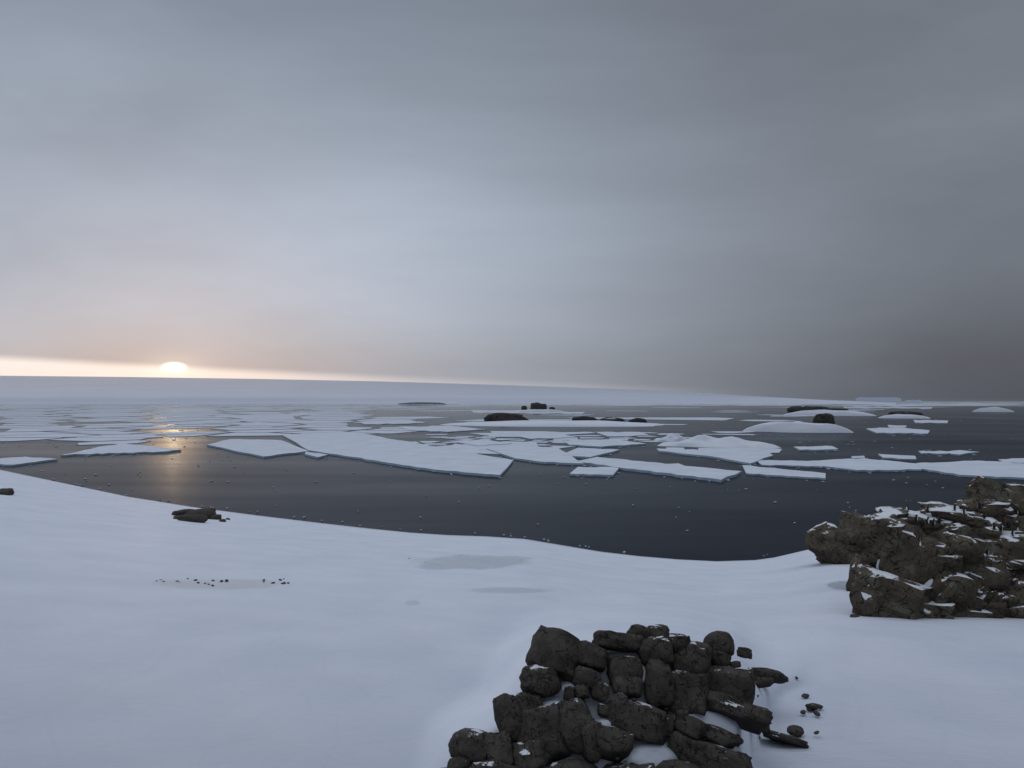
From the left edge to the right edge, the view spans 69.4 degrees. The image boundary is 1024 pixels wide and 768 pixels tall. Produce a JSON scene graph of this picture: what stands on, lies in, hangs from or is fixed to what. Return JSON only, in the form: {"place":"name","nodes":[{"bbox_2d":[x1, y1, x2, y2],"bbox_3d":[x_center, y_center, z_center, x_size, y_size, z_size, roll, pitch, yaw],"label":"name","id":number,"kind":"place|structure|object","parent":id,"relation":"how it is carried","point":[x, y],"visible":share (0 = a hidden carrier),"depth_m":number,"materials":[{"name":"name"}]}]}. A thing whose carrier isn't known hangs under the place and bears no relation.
{"place":"outdoors","nodes":[
{"label":"outdoors","id":0,"kind":"place"},
{"bbox_2d":[0,404,733,454],"bbox_3d":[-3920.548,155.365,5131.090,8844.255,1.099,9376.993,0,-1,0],"label":"pack ice","id":1,"kind":"structure","parent":0,"point":[325,420],"depth_m":1403.49,"materials":[{"name":"white ice"}]},
{"bbox_2d":[282,413,318,414],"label":"ice floe","id":2,"kind":"object","parent":1,"relation":"on","point":[299,414],"visible":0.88,"depth_m":2043.47,"materials":[{"name":"white ice"}]},
{"bbox_2d":[397,404,442,404],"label":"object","id":3,"kind":"structure","parent":1,"relation":"on","point":[419,404],"depth_m":7032.36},
{"bbox_2d":[0,376,895,404],"bbox_3d":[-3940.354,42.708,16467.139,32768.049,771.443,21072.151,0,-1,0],"label":"ice cap plateau","id":4,"kind":"structure","parent":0,"point":[36,390],"depth_m":11185.32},
{"bbox_2d":[1,405,991,556],"bbox_3d":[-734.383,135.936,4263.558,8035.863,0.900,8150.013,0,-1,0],"label":"brash ice","id":5,"kind":"structure","parent":0,"point":[624,552],"depth_m":447.30,"materials":[{"name":"white ice"}]},
{"bbox_2d":[0,470,1023,767],"bbox_3d":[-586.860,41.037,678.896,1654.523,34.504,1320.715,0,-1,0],"label":"snowy ground","id":6,"kind":"structure","parent":0,"point":[348,646],"depth_m":46.42,"materials":[{"name":"white snow"}]},
{"bbox_2d":[0,488,229,522],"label":"shore rock","id":7,"kind":"object","parent":6,"relation":"on","point":[203,515],"visible":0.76,"depth_m":189.76,"materials":[{"name":"stone"}]},
{"bbox_2d":[156,558,859,738],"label":"rocks","id":8,"kind":"object","parent":6,"relation":"on","point":[796,730],"visible":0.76,"depth_m":33.24,"materials":[{"name":"stone"}]},
{"bbox_2d":[445,624,817,767],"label":"rock pile","id":9,"kind":"object","parent":6,"relation":"on","point":[704,676],"visible":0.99,"depth_m":23.35,"materials":[{"name":"grey stone"}]},
{"bbox_2d":[805,476,1023,619],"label":"crag","id":10,"kind":"structure","parent":6,"relation":"on","point":[959,567],"depth_m":63.17,"materials":[{"name":"stone"}]},
{"bbox_2d":[876,559,932,585],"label":"snow patches","id":11,"kind":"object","parent":10,"relation":"on","point":[929,582],"visible":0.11,"depth_m":62.58,"materials":[{"name":"white snow"}]},
{"bbox_2d":[0,405,1023,560],"bbox_3d":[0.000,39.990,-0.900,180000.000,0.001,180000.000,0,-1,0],"label":"sea","id":12,"kind":"structure","parent":0,"point":[719,521],"depth_m":356.94,"materials":[{"name":"liquid"}]},
{"bbox_2d":[206,415,257,417],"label":"ice floe","id":13,"kind":"object","parent":12,"relation":"in","point":[227,416],"visible":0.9,"depth_m":1763.62,"materials":[{"name":"white ice"}]},
{"bbox_2d":[399,402,446,404],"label":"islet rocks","id":14,"kind":"object","parent":12,"relation":"in","point":[424,403],"visible":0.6,"depth_m":7101.34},
{"bbox_2d":[0,404,1023,481],"bbox_3d":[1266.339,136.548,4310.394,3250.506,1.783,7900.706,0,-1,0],"label":"ice floes","id":15,"kind":"object","parent":12,"relation":"on","point":[378,449],"visible":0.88,"depth_m":521.60,"materials":[{"name":"white ice"}]},
{"bbox_2d":[521,402,554,409],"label":"rocks","id":16,"kind":"object","parent":12,"relation":"in","point":[536,405],"visible":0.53,"depth_m":3078.11,"materials":[{"name":"black stone"}]},
{"bbox_2d":[514,409,562,411],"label":"snowy islet","id":17,"kind":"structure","parent":12,"relation":"on","point":[540,410],"depth_m":2543.90,"materials":[{"name":"white snow"}]},
{"bbox_2d":[441,420,665,426],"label":"snowy islet","id":18,"kind":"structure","parent":12,"relation":"on","point":[549,423],"depth_m":1166.07,"materials":[{"name":"white snow"}]},
{"bbox_2d":[484,413,646,422],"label":"rocky islets","id":19,"kind":"object","parent":12,"relation":"in","point":[502,417],"visible":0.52,"depth_m":1350.26,"materials":[{"name":"black stone"}]},
{"bbox_2d":[657,435,780,447],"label":"islet","id":20,"kind":"object","parent":12,"relation":"in","point":[705,441],"visible":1,"depth_m":638.44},
{"bbox_2d":[743,421,853,432],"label":"snowy islet","id":21,"kind":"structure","parent":12,"relation":"in","point":[797,427],"depth_m":932.90,"materials":[{"name":"white snow"}]},
{"bbox_2d":[787,406,847,411],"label":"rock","id":22,"kind":"object","parent":12,"relation":"in","point":[795,408],"visible":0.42,"depth_m":2564.07,"materials":[{"name":"black stone"}]},
{"bbox_2d":[813,413,834,423],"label":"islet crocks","id":23,"kind":"object","parent":12,"relation":"in","point":[828,418],"visible":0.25,"depth_m":1155.01,"materials":[{"name":"black stone"}]},
{"bbox_2d":[784,410,875,415],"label":"snowy islet","id":24,"kind":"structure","parent":12,"relation":"in","point":[834,412],"depth_m":1977.58,"materials":[{"name":"white snow"}]},
{"bbox_2d":[879,414,929,418],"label":"snowy islet","id":25,"kind":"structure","parent":12,"relation":"on","point":[906,416],"depth_m":1662.55,"materials":[{"name":"white snow"}]},
{"bbox_2d":[888,411,922,414],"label":"islet rocks","id":26,"kind":"object","parent":12,"relation":"in","point":[906,412],"visible":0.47,"depth_m":1961.88,"materials":[{"name":"black stone"}]},
{"bbox_2d":[972,407,1013,411],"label":"snowy islet","id":27,"kind":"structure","parent":12,"relation":"on","point":[993,409],"depth_m":2625.95,"materials":[{"name":"white snow"}]},
{"bbox_2d":[0,0,1023,405],"label":"sky","id":28,"kind":"structure","parent":0,"point":[801,199],"materials":[{"name":"grey"}]},
{"bbox_2d":[414,432,781,452],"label":"brash ice","id":29,"kind":"structure","parent":0,"point":[560,440],"depth_m":736.24,"materials":[{"name":"white ice"}]},
{"bbox_2d":[654,433,685,441],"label":"bergy bit","id":30,"kind":"object","parent":29,"relation":"on","point":[672,437],"visible":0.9,"depth_m":711.69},
{"bbox_2d":[460,404,883,435],"bbox_3d":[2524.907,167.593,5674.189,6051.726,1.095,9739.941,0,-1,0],"label":"pack ice","id":31,"kind":"structure","parent":0,"point":[574,433],"depth_m":1549.15,"materials":[{"name":"white ice"}]},
{"bbox_2d":[460,402,1023,405],"bbox_3d":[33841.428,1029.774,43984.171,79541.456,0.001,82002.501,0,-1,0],"label":"ice field","id":32,"kind":"structure","parent":0,"point":[944,404],"depth_m":7595.98,"materials":[{"name":"white ice"}]},
{"bbox_2d":[856,397,900,402],"bbox_3d":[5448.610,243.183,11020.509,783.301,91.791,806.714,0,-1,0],"label":"tabular iceberg","id":33,"kind":"object","parent":32,"relation":"on","point":[883,399],"visible":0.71,"depth_m":10734.27,"materials":[{"name":"white ice"}]},
{"bbox_2d":[906,400,921,403],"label":"tabular iceberg","id":34,"kind":"object","parent":32,"relation":"on","point":[913,402],"visible":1,"depth_m":9663.41,"materials":[{"name":"white ice"}]}
]}

